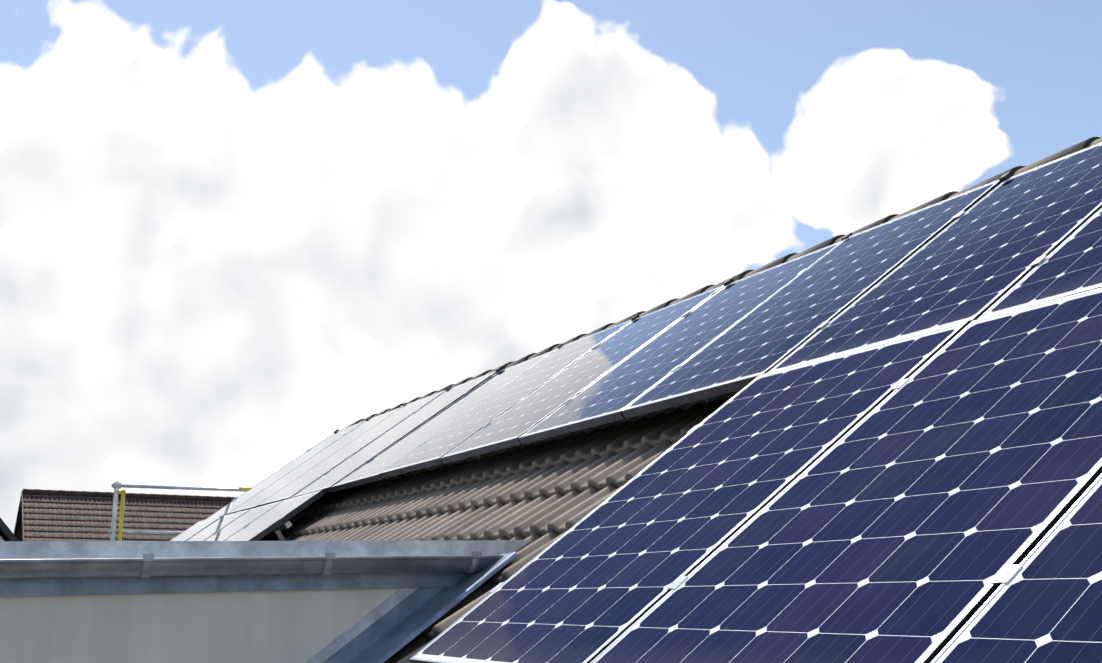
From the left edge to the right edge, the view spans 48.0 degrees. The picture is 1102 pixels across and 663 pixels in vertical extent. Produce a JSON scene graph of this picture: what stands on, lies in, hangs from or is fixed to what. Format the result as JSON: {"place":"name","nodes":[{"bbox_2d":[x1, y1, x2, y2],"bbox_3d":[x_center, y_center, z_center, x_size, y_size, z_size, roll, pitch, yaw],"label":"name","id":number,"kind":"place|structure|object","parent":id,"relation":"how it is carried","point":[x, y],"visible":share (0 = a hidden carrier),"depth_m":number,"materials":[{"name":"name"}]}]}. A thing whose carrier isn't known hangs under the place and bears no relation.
{"place":"outdoors","nodes":[
{"label":"outdoors","id":0,"kind":"place"},
{"bbox_2d":[0,518,18,540],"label":"neighbour house","id":1,"kind":"structure","parent":0,"point":[6,534],"depth_m":35.68,"materials":[{"name":"grey"}]},
{"bbox_2d":[14,489,237,540],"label":"house roof","id":2,"kind":"structure","parent":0,"point":[19,532],"depth_m":44.31,"materials":[{"name":"brown tile"}]},
{"bbox_2d":[23,494,229,540],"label":"roof tiles","id":3,"kind":"object","parent":2,"relation":"on","point":[98,519],"visible":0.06,"depth_m":43.87,"materials":[{"name":"brown tile"}]},
{"bbox_2d":[0,0,1101,533],"label":"sky","id":4,"kind":"structure","parent":0,"point":[236,236],"materials":[{"name":"white"}]},
{"label":"ground","id":5,"kind":"structure","parent":0,"visible":0},
{"bbox_2d":[108,482,250,540],"bbox_3d":[-3.412,5.181,13.115,3.590,7.030,0.700,6,-14,-27],"label":"scaffold guard rail","id":6,"kind":"object","parent":5,"relation":"on","point":[116,486],"visible":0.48,"depth_m":13.22,"materials":[{"name":"silver metal"}]},
{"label":"house walls","id":7,"kind":"object","parent":5,"relation":"on","visible":0},
{"bbox_2d":[267,399,722,640],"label":"roof slope","id":8,"kind":"structure","parent":7,"relation":"on","point":[501,502],"depth_m":6.26,"materials":[{"name":"tile"}]},
{"bbox_2d":[0,588,414,662],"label":"dormer walls","id":9,"kind":"structure","parent":8,"relation":"on","point":[287,626],"depth_m":4.34,"materials":[{"name":"grey metal"}]},
{"bbox_2d":[0,572,467,595],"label":"dormer fascia","id":10,"kind":"structure","parent":9,"relation":"attached to","point":[88,585],"depth_m":4.41,"materials":[{"name":"grey metal"}]},
{"bbox_2d":[0,551,503,578],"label":"dormer gutter","id":11,"kind":"object","parent":10,"relation":"attached to","point":[147,565],"visible":0.85,"depth_m":4.34,"materials":[{"name":"grey metal"}]},
{"bbox_2d":[0,540,531,558],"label":"dormer roof trim","id":12,"kind":"structure","parent":9,"relation":"on","point":[81,549],"depth_m":4.45,"materials":[{"name":"grey metal"}]},
{"bbox_2d":[304,587,418,662],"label":"flashing cover strip","id":13,"kind":"object","parent":9,"relation":"attached to","point":[359,627],"visible":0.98,"depth_m":4.63,"materials":[{"name":"metal"}]},
{"bbox_2d":[323,551,517,662],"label":"roof flashing","id":14,"kind":"object","parent":9,"relation":"attached to","point":[398,627],"visible":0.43,"depth_m":4.66,"materials":[{"name":"metal"}]},
{"bbox_2d":[259,390,740,662],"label":"roof tiles","id":15,"kind":"object","parent":8,"relation":"on","point":[526,517],"visible":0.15,"depth_m":5.98,"materials":[{"name":"tile"}]},
{"bbox_2d":[188,172,1046,592],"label":"clamps","id":16,"kind":"object","parent":15,"relation":"on","point":[1006,574],"visible":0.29,"depth_m":4.65,"materials":[{"name":"silver metal"}]},
{"bbox_2d":[170,515,222,540],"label":"solar panel","id":17,"kind":"object","parent":16,"relation":"attached to","point":[194,529],"visible":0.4,"depth_m":11.85,"materials":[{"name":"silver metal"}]},
{"bbox_2d":[186,509,249,540],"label":"solar panel","id":18,"kind":"object","parent":16,"relation":"attached to","point":[213,527],"visible":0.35,"depth_m":10.98,"materials":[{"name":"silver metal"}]},
{"bbox_2d":[204,500,282,540],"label":"solar panel","id":19,"kind":"object","parent":16,"relation":"attached to","point":[235,525],"visible":0.27,"depth_m":10.09,"materials":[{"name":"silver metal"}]},
{"bbox_2d":[225,490,324,540],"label":"solar panel","id":20,"kind":"object","parent":16,"relation":"attached to","point":[262,526],"visible":0.42,"depth_m":9.03,"materials":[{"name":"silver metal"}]},
{"bbox_2d":[205,420,365,519],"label":"solar panel","id":21,"kind":"object","parent":16,"relation":"attached to","point":[277,475],"visible":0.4,"depth_m":12.31,"materials":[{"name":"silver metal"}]},
{"bbox_2d":[228,406,402,513],"bbox_3d":[-2.164,1.203,11.454,1.650,0.041,0.994,-35,6,-30],"label":"solar panel","id":22,"kind":"object","parent":16,"relation":"attached to","point":[300,470],"visible":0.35,"depth_m":11.44,"materials":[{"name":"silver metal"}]},
{"bbox_2d":[257,390,445,506],"bbox_3d":[-1.693,1.009,10.582,1.650,0.040,0.994,-35,6,-30],"label":"solar panel","id":23,"kind":"object","parent":16,"relation":"attached to","point":[330,462],"visible":0.65,"depth_m":10.53,"materials":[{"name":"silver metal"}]},
{"bbox_2d":[291,371,497,497],"bbox_3d":[-1.220,0.820,9.709,1.650,0.040,0.994,-35,6,-30],"label":"solar panel","id":24,"kind":"object","parent":16,"relation":"attached to","point":[327,481],"visible":0.67,"depth_m":9.64,"materials":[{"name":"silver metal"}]},
{"bbox_2d":[331,349,555,491],"bbox_3d":[-0.747,0.632,8.837,1.650,0.042,0.994,-34,6,-30],"label":"solar panel","id":25,"kind":"object","parent":16,"relation":"attached to","point":[370,470],"visible":0.62,"depth_m":8.79,"materials":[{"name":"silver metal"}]},
{"bbox_2d":[379,320,631,478],"bbox_3d":[-0.279,0.434,7.964,1.650,0.040,0.994,-35,6,-30],"label":"solar panel","id":26,"kind":"object","parent":16,"relation":"attached to","point":[432,450],"visible":0.69,"depth_m":7.88,"materials":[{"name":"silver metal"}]},
{"bbox_2d":[440,285,724,463],"bbox_3d":[0.194,0.245,7.092,1.650,0.040,0.994,-35,6,-30],"label":"solar panel","id":27,"kind":"object","parent":16,"relation":"attached to","point":[508,428],"visible":0.83,"depth_m":7.00,"materials":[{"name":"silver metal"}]},
{"bbox_2d":[518,241,841,444],"bbox_3d":[0.666,0.055,6.220,1.650,0.042,0.994,-34,6,-30],"label":"solar panel","id":28,"kind":"object","parent":16,"relation":"attached to","point":[610,396],"visible":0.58,"depth_m":6.14,"materials":[{"name":"blue glass"}]},
{"bbox_2d":[409,321,968,662],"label":"solar panel","id":29,"kind":"object","parent":16,"relation":"attached to","point":[596,581],"visible":0.9,"depth_m":3.55,"materials":[{"name":"blue glass"}]},
{"bbox_2d":[621,180,1001,418],"bbox_3d":[1.135,-0.141,5.347,1.650,0.040,0.994,-35,6,-30],"label":"solar panel","id":30,"kind":"object","parent":16,"relation":"attached to","point":[776,328],"visible":0.81,"depth_m":5.24,"materials":[{"name":"blue glass"}]},
{"bbox_2d":[590,288,1101,662],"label":"solar panel","id":31,"kind":"object","parent":16,"relation":"attached to","point":[926,504],"visible":1,"depth_m":2.65,"materials":[{"name":"blue glass"}]},
{"bbox_2d":[768,142,1101,372],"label":"solar panel","id":32,"kind":"object","parent":16,"relation":"attached to","point":[973,263],"visible":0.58,"depth_m":4.37,"materials":[{"name":"blue glass"}]},
{"bbox_2d":[931,473,1101,662],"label":"solar panel","id":33,"kind":"object","parent":16,"relation":"attached to","point":[1044,605],"depth_m":1.97,"materials":[{"name":"blue glass"}]},
{"bbox_2d":[977,208,1101,319],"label":"solar panel","id":34,"kind":"object","parent":16,"relation":"attached to","point":[1071,265],"visible":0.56,"depth_m":3.60,"materials":[{"name":"blue glass"}]},
{"bbox_2d":[345,137,1101,427],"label":"ridge tiles","id":35,"kind":"object","parent":8,"relation":"on","point":[1080,146],"visible":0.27,"depth_m":7.14,"materials":[{"name":"concrete"}]}
]}

